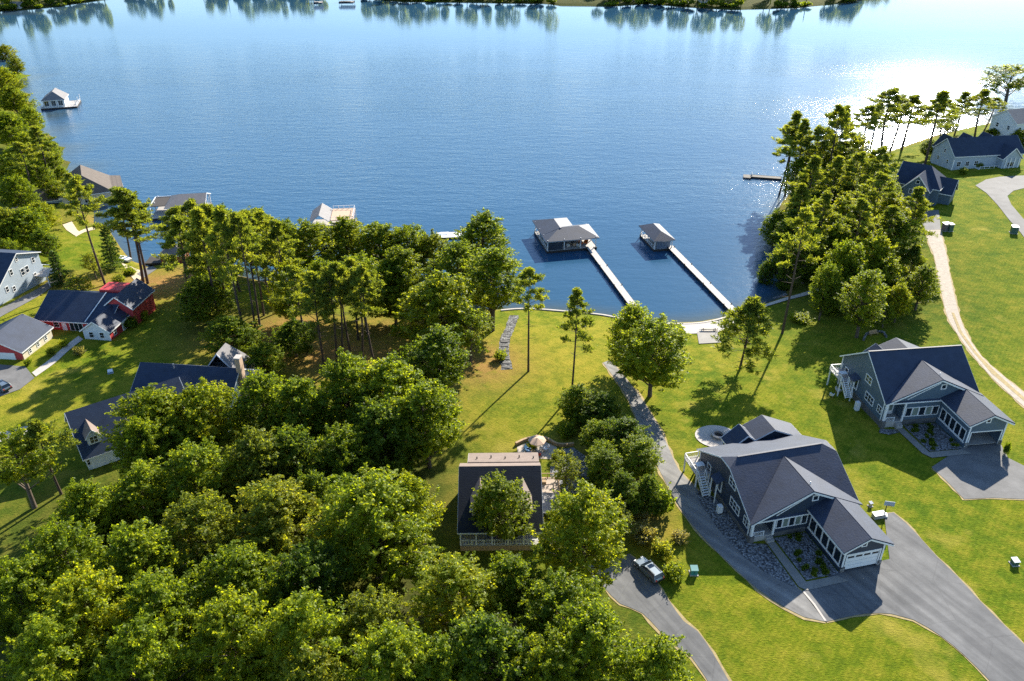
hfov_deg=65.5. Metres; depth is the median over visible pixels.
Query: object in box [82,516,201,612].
broadleaf tree
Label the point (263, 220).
pine tree
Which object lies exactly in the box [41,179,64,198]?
broadleaf tree
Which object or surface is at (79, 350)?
shrub
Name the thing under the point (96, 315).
red house
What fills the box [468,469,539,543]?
broadleaf tree
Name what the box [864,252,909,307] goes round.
broadleaf tree
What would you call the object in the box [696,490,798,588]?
stone bed
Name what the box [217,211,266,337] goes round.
pine tree
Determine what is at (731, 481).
window
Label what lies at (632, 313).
broadleaf tree
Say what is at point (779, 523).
window
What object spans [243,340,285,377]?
broadleaf tree
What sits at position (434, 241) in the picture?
broadleaf tree
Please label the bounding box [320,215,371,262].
broadleaf tree
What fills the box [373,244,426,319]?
broadleaf tree
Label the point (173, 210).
pine tree
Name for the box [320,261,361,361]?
pine tree
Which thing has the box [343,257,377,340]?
pine tree
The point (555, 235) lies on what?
boathouse
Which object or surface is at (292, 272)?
pine tree
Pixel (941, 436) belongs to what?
stone bed
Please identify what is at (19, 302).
asphalt lane
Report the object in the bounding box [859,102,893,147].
pine tree
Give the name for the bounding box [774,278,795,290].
shrub
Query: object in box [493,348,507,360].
shrub
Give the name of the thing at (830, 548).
window
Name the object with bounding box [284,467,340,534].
broadleaf tree
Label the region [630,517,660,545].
shrub
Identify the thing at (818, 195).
broadleaf tree
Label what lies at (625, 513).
broadleaf tree
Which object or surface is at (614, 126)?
lake water
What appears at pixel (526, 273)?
pine tree
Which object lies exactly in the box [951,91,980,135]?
pine tree
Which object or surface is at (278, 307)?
broadleaf tree
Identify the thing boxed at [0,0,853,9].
wood
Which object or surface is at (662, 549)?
shrub
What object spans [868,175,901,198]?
broadleaf tree
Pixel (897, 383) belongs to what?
ranch house
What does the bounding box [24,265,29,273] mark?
window
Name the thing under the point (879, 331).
stone terrace wall
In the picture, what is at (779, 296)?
riprap wall
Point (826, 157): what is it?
broadleaf tree
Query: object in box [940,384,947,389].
window
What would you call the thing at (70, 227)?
sand lot
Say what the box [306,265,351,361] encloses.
pine tree
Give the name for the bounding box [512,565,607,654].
broadleaf tree
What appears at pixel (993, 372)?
grass median
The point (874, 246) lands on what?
broadleaf tree
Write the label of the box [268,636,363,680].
broadleaf tree
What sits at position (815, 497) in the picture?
window
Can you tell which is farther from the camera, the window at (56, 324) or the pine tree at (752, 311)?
the window at (56, 324)
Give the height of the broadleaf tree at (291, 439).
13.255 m
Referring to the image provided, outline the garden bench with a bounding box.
[869,329,878,335]
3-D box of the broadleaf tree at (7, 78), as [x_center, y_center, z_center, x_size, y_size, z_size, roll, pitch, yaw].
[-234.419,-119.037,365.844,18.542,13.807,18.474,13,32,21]
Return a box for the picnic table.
[701,325,716,330]
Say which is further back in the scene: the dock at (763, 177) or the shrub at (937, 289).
the dock at (763, 177)
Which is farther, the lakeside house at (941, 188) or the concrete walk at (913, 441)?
the lakeside house at (941, 188)
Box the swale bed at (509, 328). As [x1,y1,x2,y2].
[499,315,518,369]
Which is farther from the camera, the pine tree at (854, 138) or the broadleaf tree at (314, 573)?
the pine tree at (854, 138)
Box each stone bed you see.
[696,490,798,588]
[774,532,838,579]
[879,429,897,434]
[904,423,962,450]
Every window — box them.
[20,267,24,275]
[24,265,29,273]
[53,322,59,327]
[69,323,82,330]
[88,332,94,337]
[98,332,104,338]
[707,462,711,472]
[728,475,735,490]
[729,496,739,516]
[743,514,748,528]
[775,520,782,528]
[782,518,789,527]
[788,517,795,526]
[794,516,801,524]
[800,515,807,523]
[808,516,816,533]
[812,495,818,500]
[814,523,822,541]
[820,531,828,548]
[826,538,835,556]
[832,546,841,564]
[864,390,874,406]
[865,373,872,385]
[876,404,882,414]
[904,407,912,416]
[911,407,919,415]
[917,406,926,415]
[924,406,932,414]
[931,405,939,414]
[939,407,946,422]
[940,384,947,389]
[944,412,951,426]
[948,417,955,430]
[953,421,961,435]
[958,426,966,440]
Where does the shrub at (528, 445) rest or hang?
on the ground
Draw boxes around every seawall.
[501,308,621,318]
[669,316,725,324]
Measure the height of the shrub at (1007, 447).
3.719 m
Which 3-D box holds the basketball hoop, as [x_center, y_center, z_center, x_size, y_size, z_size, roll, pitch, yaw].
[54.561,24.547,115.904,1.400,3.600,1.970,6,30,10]
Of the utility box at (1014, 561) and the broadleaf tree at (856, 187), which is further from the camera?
the broadleaf tree at (856, 187)
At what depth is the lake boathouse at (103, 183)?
246.56 m
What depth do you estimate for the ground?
143.56 m
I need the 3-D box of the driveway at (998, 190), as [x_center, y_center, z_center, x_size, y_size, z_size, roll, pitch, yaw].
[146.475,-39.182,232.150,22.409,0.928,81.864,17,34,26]
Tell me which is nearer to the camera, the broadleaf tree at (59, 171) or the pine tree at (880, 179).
the pine tree at (880, 179)
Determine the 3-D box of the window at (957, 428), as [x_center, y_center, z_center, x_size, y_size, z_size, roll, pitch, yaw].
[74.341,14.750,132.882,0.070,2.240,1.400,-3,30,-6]
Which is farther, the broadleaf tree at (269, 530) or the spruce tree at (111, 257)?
the spruce tree at (111, 257)
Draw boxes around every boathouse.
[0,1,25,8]
[30,165,122,206]
[39,88,80,109]
[145,245,188,264]
[150,193,211,220]
[309,203,356,232]
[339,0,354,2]
[532,218,599,252]
[639,223,674,251]
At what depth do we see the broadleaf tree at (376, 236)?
196.21 m
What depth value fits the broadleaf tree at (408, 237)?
196.74 m
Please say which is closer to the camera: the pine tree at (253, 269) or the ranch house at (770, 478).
the ranch house at (770, 478)
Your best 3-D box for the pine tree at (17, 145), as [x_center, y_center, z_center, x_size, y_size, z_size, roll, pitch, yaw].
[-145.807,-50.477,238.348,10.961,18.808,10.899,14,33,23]
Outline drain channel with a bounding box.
[803,591,826,620]
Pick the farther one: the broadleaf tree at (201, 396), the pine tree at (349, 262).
the pine tree at (349, 262)
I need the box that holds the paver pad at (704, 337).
[697,331,719,343]
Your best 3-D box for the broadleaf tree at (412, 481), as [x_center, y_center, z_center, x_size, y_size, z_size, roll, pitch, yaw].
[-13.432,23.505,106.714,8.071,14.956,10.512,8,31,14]
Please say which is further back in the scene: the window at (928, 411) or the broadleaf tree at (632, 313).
the broadleaf tree at (632, 313)
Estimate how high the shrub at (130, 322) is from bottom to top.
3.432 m
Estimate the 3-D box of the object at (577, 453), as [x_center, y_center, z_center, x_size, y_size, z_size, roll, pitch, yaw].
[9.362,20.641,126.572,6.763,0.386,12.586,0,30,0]
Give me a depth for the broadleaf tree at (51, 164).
264.38 m
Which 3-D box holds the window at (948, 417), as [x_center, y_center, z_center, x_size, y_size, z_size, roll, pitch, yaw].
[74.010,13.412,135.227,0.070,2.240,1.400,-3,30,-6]
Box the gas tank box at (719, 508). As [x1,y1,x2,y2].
[716,504,722,513]
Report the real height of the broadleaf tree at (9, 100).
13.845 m
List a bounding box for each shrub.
[22,358,31,364]
[44,346,56,355]
[57,338,68,346]
[70,344,86,355]
[108,271,125,281]
[121,265,137,275]
[121,314,137,327]
[140,310,148,319]
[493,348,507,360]
[526,441,537,448]
[550,447,564,460]
[555,419,578,438]
[557,394,596,425]
[586,474,605,489]
[595,403,620,420]
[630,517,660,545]
[631,500,651,519]
[643,481,677,516]
[651,536,675,561]
[662,559,688,584]
[671,529,690,545]
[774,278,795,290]
[788,309,815,324]
[798,271,817,283]
[813,301,840,315]
[903,264,914,275]
[931,284,941,293]
[958,166,968,174]
[1003,439,1012,454]
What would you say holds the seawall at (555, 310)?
on the ground
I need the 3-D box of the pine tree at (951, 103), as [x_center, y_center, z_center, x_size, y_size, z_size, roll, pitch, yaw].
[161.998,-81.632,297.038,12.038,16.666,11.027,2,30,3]
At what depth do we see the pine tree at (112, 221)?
200.57 m
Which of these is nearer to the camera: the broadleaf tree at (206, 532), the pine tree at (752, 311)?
the broadleaf tree at (206, 532)
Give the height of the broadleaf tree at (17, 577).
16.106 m
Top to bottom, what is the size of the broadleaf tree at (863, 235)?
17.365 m
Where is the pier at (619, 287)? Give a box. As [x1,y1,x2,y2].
[586,246,644,316]
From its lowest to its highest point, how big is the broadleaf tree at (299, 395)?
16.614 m
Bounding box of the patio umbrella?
[528,435,545,450]
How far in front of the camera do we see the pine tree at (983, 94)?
300.09 m
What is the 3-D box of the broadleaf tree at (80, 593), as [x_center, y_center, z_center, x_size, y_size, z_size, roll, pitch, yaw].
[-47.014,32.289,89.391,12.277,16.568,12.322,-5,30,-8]
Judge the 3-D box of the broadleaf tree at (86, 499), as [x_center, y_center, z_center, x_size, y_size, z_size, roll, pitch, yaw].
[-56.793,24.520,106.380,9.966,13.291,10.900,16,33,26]
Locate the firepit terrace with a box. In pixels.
[695,425,730,446]
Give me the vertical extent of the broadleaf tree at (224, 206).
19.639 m
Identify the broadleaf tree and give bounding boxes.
[0,44,19,59]
[0,65,27,92]
[0,85,39,116]
[0,111,30,145]
[0,146,29,180]
[0,173,41,207]
[0,206,27,240]
[0,206,53,249]
[0,237,23,249]
[0,424,75,508]
[0,550,69,652]
[0,600,109,680]
[5,57,25,72]
[7,131,49,169]
[17,104,45,129]
[17,512,110,606]
[21,160,56,189]
[24,228,62,260]
[28,200,61,229]
[36,140,63,169]
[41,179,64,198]
[41,558,140,678]
[42,475,129,556]
[53,165,69,180]
[61,273,94,290]
[79,252,102,278]
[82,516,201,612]
[83,611,203,680]
[94,382,218,474]
[97,455,176,537]
[110,411,181,477]
[110,564,216,670]
[152,436,244,533]
[157,487,243,574]
[170,376,246,451]
[171,272,239,323]
[177,582,288,680]
[178,230,226,275]
[185,539,298,635]
[186,253,236,295]
[195,314,266,354]
[212,202,232,258]
[218,473,339,580]
[219,423,294,510]
[226,367,299,438]
[237,586,367,680]
[240,205,279,269]
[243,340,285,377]
[260,422,326,485]
[261,374,350,445]
[261,537,358,629]
[262,257,316,319]
[266,316,321,357]
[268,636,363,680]
[269,217,308,270]
[284,217,347,271]
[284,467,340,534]
[303,257,336,308]
[304,462,446,596]
[306,419,379,488]
[309,346,380,434]
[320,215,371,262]
[333,583,411,667]
[337,393,432,482]
[337,617,438,680]
[340,250,384,306]
[344,353,433,435]
[347,220,408,267]
[367,259,419,323]
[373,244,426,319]
[381,223,434,268]
[382,378,468,468]
[385,470,447,544]
[387,323,471,398]
[388,269,492,348]
[396,630,499,680]
[401,550,501,644]
[414,228,451,274]
[424,238,480,306]
[434,602,544,680]
[447,309,496,362]
[449,207,518,273]
[460,244,530,330]
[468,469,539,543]
[483,548,555,629]
[507,621,599,680]
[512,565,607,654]
[528,477,627,587]
[537,592,645,680]
[549,449,586,491]
[553,382,596,417]
[571,390,623,429]
[579,418,615,453]
[583,437,619,478]
[585,445,627,487]
[593,411,658,455]
[598,467,642,514]
[603,300,653,365]
[606,631,695,680]
[609,503,636,541]
[610,312,694,397]
[615,432,665,482]
[634,474,661,514]
[756,258,775,284]
[758,208,787,247]
[766,239,801,281]
[772,208,804,250]
[780,154,813,194]
[782,229,828,283]
[788,188,807,210]
[804,196,826,228]
[805,140,831,169]
[808,163,838,197]
[808,260,847,320]
[809,183,834,203]
[812,218,858,265]
[817,192,861,252]
[821,139,849,170]
[823,237,869,304]
[825,258,879,313]
[831,173,862,204]
[832,185,858,203]
[833,268,890,337]
[837,205,878,245]
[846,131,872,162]
[855,155,879,197]
[855,227,899,282]
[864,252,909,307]
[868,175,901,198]
[868,190,901,222]
[869,192,910,237]
[874,211,927,266]
[875,302,895,327]
[882,282,914,322]
[891,169,897,178]
[905,264,940,310]
[919,139,934,155]
[935,118,961,133]
[977,63,1023,101]
[985,128,1000,135]
[1010,129,1023,145]
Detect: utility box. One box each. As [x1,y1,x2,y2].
[689,565,698,575]
[867,501,873,507]
[940,222,949,231]
[948,222,954,231]
[1008,557,1020,566]
[1009,225,1019,233]
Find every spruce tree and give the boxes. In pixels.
[48,250,70,287]
[97,226,130,272]
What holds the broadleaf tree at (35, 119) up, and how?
on the ground
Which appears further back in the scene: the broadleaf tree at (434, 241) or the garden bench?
the broadleaf tree at (434, 241)
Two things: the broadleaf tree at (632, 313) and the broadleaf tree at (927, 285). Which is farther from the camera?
the broadleaf tree at (927, 285)
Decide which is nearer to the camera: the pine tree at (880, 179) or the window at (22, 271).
the window at (22, 271)
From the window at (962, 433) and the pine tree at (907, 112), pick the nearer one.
the window at (962, 433)
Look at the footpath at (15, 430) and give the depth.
134.94 m
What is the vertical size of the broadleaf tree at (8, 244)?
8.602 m
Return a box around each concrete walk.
[767,542,847,589]
[897,428,970,457]
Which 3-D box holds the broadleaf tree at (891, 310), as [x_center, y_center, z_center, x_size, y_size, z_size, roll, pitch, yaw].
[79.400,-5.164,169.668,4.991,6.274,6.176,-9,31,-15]
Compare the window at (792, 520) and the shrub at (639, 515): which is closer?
the window at (792, 520)
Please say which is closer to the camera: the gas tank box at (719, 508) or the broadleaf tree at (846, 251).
the gas tank box at (719, 508)
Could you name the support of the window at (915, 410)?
in the ranch house at (897, 383)
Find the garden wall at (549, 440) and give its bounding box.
[515,436,573,446]
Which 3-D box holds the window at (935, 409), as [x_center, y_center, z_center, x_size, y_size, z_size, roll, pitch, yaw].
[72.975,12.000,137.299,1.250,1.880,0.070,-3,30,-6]
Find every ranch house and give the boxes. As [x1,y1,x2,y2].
[697,415,893,572]
[837,338,1014,447]
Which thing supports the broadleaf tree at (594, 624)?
on the ground
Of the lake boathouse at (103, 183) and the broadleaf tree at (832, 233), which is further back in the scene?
the lake boathouse at (103, 183)
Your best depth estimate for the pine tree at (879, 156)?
212.85 m
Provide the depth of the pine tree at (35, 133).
241.50 m
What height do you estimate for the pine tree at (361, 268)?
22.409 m
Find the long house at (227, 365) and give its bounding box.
[64,343,268,469]
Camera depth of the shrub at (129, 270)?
198.22 m
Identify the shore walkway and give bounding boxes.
[766,289,818,305]
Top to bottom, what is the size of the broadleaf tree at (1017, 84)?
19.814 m
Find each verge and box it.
[587,568,707,680]
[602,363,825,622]
[617,367,801,590]
[632,555,731,680]
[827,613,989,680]
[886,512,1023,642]
[926,235,1023,407]
[932,469,963,499]
[941,230,1023,391]
[964,498,1023,499]
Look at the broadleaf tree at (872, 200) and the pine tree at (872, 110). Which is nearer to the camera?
the broadleaf tree at (872, 200)
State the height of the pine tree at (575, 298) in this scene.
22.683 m
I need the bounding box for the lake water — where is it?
[0,0,1023,322]
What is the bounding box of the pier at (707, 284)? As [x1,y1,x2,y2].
[667,245,734,309]
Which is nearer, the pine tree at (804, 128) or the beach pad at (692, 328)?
the beach pad at (692, 328)
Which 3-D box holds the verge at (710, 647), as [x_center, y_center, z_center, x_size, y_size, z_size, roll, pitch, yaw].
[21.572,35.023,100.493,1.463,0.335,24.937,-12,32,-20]
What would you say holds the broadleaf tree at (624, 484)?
on the ground
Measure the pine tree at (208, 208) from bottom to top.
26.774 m
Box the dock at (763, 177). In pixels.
[743,174,781,180]
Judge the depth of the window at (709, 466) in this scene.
122.36 m
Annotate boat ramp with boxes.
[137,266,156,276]
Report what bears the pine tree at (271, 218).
on the ground
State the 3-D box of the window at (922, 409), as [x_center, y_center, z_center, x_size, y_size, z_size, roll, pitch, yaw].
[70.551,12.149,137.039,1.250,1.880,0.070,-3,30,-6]
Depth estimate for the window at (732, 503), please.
115.38 m
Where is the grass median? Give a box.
[951,312,1023,399]
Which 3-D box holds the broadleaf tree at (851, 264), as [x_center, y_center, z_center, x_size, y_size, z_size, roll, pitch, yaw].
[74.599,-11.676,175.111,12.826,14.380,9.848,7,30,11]
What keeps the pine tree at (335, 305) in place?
on the ground
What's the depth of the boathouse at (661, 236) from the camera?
216.48 m
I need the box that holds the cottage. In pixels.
[457,452,559,550]
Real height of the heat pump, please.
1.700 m
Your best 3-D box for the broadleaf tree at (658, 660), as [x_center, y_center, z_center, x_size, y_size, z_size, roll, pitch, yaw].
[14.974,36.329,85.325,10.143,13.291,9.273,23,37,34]
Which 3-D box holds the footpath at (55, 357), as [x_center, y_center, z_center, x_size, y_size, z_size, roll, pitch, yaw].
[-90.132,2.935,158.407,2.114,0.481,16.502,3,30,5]
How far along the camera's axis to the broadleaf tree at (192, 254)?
183.87 m
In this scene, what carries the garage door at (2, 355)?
in the red garage
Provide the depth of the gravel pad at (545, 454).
131.24 m
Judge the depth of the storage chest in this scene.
116.55 m
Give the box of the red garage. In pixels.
[0,314,53,359]
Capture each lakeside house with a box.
[895,161,958,205]
[930,131,1023,169]
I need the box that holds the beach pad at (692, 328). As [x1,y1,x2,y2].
[682,319,733,333]
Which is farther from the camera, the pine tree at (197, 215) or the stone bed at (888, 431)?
the pine tree at (197, 215)
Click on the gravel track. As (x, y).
(936, 244)
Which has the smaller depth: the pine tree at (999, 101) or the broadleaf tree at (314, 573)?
the broadleaf tree at (314, 573)
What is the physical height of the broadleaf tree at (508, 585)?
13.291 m
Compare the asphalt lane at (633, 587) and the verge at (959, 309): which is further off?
the verge at (959, 309)
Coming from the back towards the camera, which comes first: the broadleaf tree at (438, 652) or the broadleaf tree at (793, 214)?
the broadleaf tree at (793, 214)
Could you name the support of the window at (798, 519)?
in the ranch house at (770, 478)
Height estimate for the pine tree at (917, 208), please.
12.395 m
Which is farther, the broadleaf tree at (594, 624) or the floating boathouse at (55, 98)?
the floating boathouse at (55, 98)
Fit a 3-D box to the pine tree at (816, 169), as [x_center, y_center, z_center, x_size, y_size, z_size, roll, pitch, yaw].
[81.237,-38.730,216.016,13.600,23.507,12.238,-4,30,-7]
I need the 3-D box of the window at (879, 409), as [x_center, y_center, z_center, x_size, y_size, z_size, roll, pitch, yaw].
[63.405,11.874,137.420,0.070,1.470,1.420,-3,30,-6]
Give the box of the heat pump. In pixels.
[854,401,860,410]
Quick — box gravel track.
[927,229,1023,405]
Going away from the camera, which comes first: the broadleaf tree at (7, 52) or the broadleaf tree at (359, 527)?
the broadleaf tree at (359, 527)
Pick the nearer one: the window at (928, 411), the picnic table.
the window at (928, 411)
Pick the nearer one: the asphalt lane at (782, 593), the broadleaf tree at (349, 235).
the asphalt lane at (782, 593)
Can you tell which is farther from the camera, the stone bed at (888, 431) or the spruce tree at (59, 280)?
the spruce tree at (59, 280)
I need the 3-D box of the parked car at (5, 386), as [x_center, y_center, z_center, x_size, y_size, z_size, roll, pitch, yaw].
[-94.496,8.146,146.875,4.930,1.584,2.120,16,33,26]
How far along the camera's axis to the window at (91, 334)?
164.15 m
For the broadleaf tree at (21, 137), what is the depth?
265.19 m
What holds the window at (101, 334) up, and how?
in the red house at (96, 315)
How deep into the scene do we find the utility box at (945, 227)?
216.13 m
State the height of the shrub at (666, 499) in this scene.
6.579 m
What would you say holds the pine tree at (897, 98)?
on the ground
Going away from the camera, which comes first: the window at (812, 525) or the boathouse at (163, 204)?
the window at (812, 525)
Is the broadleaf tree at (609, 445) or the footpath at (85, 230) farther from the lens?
the footpath at (85, 230)
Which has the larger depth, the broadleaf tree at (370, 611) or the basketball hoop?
the basketball hoop
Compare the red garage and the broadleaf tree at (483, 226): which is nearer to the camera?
the red garage
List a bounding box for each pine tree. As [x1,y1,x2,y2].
[3,141,43,194]
[8,417,80,494]
[22,125,64,175]
[55,173,92,215]
[56,174,105,284]
[92,187,152,281]
[103,186,147,257]
[113,199,165,283]
[151,215,203,304]
[152,205,191,297]
[179,198,201,228]
[183,206,227,319]
[188,202,230,312]
[200,205,257,319]
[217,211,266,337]
[220,210,240,291]
[225,211,273,324]
[231,208,269,315]
[241,223,281,308]
[247,210,287,290]
[253,218,306,305]
[265,216,296,274]
[269,264,310,352]
[287,270,337,366]
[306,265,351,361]
[314,264,366,353]
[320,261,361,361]
[333,260,385,333]
[334,266,379,360]
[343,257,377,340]
[343,261,387,361]
[510,267,549,371]
[556,286,595,386]
[710,294,780,374]
[770,110,811,195]
[772,129,803,194]
[772,206,823,333]
[780,118,817,167]
[782,182,817,213]
[784,154,837,204]
[790,127,831,187]
[806,190,839,233]
[813,104,860,162]
[817,155,857,203]
[825,141,860,170]
[826,105,865,155]
[836,197,880,243]
[838,151,877,197]
[849,171,901,214]
[853,105,884,138]
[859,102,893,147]
[861,145,898,202]
[865,87,911,146]
[867,204,912,254]
[882,98,918,153]
[889,95,935,150]
[893,245,929,282]
[894,186,941,240]
[906,204,925,241]
[912,90,961,164]
[934,99,965,136]
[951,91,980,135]
[964,88,998,135]
[979,97,1008,131]
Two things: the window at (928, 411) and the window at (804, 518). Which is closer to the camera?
the window at (804, 518)
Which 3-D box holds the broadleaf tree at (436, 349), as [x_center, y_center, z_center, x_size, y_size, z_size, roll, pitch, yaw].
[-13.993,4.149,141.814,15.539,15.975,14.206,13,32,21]
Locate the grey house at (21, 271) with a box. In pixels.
[0,249,60,304]
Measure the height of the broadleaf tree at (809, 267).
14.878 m
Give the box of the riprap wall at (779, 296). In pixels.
[760,293,787,303]
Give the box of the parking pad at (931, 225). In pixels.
[923,210,940,229]
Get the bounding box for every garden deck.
[683,451,710,496]
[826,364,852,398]
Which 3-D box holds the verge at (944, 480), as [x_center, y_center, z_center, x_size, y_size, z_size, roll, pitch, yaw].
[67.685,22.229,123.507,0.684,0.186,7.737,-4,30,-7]
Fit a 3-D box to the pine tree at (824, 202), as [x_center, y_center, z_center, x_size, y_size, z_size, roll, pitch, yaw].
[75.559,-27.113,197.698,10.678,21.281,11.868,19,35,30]
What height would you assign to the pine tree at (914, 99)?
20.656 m
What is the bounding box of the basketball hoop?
[884,501,894,517]
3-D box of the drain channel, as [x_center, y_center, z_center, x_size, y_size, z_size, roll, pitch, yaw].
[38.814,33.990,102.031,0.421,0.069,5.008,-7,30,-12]
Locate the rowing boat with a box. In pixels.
[119,255,131,261]
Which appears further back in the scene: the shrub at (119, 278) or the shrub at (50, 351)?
the shrub at (119, 278)
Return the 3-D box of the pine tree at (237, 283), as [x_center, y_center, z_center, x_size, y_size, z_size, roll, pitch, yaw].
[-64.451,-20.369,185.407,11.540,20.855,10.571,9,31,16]
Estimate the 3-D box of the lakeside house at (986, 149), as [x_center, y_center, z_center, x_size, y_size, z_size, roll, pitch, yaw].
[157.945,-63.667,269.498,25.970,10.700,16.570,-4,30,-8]
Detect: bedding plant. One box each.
[810,571,817,576]
[815,548,822,555]
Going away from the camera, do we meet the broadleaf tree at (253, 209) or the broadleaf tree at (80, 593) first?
the broadleaf tree at (80, 593)
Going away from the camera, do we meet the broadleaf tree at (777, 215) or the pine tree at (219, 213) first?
the pine tree at (219, 213)
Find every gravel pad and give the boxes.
[517,442,556,458]
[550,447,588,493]
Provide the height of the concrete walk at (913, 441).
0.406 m
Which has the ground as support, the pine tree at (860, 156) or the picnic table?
the pine tree at (860, 156)
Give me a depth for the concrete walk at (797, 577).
106.11 m
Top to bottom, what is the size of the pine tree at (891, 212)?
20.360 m
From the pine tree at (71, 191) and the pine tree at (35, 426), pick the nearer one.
the pine tree at (35, 426)
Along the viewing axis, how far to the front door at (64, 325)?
167.78 m
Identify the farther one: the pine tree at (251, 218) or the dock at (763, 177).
the dock at (763, 177)
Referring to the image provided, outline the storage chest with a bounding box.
[871,510,886,519]
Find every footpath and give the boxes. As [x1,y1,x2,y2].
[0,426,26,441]
[32,336,82,375]
[75,227,94,235]
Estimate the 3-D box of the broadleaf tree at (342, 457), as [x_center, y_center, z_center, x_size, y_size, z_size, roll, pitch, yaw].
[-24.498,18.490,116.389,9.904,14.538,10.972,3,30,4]
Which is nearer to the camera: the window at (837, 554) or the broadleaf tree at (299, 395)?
the window at (837, 554)
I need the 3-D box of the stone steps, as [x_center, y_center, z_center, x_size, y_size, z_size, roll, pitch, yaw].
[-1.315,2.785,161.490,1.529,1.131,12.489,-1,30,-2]
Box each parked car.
[0,379,12,392]
[633,556,664,583]
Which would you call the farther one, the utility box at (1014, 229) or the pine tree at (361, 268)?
the utility box at (1014, 229)
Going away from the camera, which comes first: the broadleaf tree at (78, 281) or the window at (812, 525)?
the window at (812, 525)
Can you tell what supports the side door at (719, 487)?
in the ranch house at (770, 478)
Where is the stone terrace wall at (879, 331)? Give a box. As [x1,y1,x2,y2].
[862,330,886,340]
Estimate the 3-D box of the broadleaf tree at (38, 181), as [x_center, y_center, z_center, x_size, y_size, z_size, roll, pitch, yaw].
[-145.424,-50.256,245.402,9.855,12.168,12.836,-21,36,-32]
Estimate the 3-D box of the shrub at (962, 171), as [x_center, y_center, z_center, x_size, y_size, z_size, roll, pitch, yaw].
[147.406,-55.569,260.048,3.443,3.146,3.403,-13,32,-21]
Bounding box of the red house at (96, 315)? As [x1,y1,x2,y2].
[34,278,155,340]
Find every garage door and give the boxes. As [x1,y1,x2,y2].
[0,352,15,359]
[90,451,116,468]
[845,550,879,568]
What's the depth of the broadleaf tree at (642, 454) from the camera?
118.85 m
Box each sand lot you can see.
[63,221,80,234]
[122,264,140,279]
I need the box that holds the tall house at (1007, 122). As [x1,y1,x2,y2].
[989,108,1023,139]
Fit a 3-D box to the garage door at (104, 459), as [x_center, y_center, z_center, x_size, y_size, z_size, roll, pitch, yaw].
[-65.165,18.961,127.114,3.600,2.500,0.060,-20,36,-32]
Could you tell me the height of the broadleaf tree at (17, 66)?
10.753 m
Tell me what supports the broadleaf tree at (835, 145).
on the ground
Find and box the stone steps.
[501,340,509,367]
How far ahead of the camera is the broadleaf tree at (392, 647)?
80.81 m
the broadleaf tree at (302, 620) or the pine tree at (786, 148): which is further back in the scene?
the pine tree at (786, 148)
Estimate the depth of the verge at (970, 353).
164.85 m
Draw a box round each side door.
[717,482,722,492]
[853,380,858,390]
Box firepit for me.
[711,429,725,440]
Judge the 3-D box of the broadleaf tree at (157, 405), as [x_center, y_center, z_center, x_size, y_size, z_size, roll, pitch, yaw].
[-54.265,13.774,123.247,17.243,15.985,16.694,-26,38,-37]
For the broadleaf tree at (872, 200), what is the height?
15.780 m
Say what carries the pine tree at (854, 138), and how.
on the ground
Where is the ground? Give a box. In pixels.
[0,0,1023,680]
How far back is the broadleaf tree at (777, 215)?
213.87 m
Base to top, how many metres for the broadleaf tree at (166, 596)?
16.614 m
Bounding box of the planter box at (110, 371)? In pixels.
[107,369,113,373]
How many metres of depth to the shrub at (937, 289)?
183.39 m
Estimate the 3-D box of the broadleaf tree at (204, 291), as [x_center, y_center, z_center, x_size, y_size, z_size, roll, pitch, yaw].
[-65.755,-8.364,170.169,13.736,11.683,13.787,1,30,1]
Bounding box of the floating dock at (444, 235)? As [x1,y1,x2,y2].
[437,232,461,238]
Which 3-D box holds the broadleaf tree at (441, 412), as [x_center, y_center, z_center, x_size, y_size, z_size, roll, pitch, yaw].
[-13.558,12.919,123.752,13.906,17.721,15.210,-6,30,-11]
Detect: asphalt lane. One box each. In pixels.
[0,278,54,316]
[589,554,728,680]
[603,361,823,620]
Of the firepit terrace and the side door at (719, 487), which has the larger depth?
the firepit terrace
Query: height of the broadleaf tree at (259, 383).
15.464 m
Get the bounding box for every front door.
[61,323,67,329]
[887,405,893,413]
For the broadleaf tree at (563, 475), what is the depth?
118.87 m
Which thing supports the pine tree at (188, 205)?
on the ground
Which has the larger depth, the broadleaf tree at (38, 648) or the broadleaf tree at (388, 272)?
the broadleaf tree at (388, 272)
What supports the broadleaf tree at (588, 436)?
on the ground
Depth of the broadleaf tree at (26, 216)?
203.01 m
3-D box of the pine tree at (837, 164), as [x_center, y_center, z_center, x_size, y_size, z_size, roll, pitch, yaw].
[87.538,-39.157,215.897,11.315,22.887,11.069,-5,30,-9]
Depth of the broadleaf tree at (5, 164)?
247.49 m
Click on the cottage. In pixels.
(525, 467)
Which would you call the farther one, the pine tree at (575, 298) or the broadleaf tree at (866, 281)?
the broadleaf tree at (866, 281)
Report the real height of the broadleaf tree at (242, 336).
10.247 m
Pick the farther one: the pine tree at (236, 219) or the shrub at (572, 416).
the pine tree at (236, 219)
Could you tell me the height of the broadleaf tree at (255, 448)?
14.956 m
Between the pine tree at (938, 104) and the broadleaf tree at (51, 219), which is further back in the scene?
the pine tree at (938, 104)
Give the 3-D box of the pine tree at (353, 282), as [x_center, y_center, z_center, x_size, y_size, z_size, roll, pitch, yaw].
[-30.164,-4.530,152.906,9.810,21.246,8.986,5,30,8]
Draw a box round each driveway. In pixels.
[0,365,33,395]
[803,512,1023,680]
[932,443,1023,498]
[976,175,1023,235]
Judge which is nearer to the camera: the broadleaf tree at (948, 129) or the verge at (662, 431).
the verge at (662, 431)
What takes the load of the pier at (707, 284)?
in the lake water

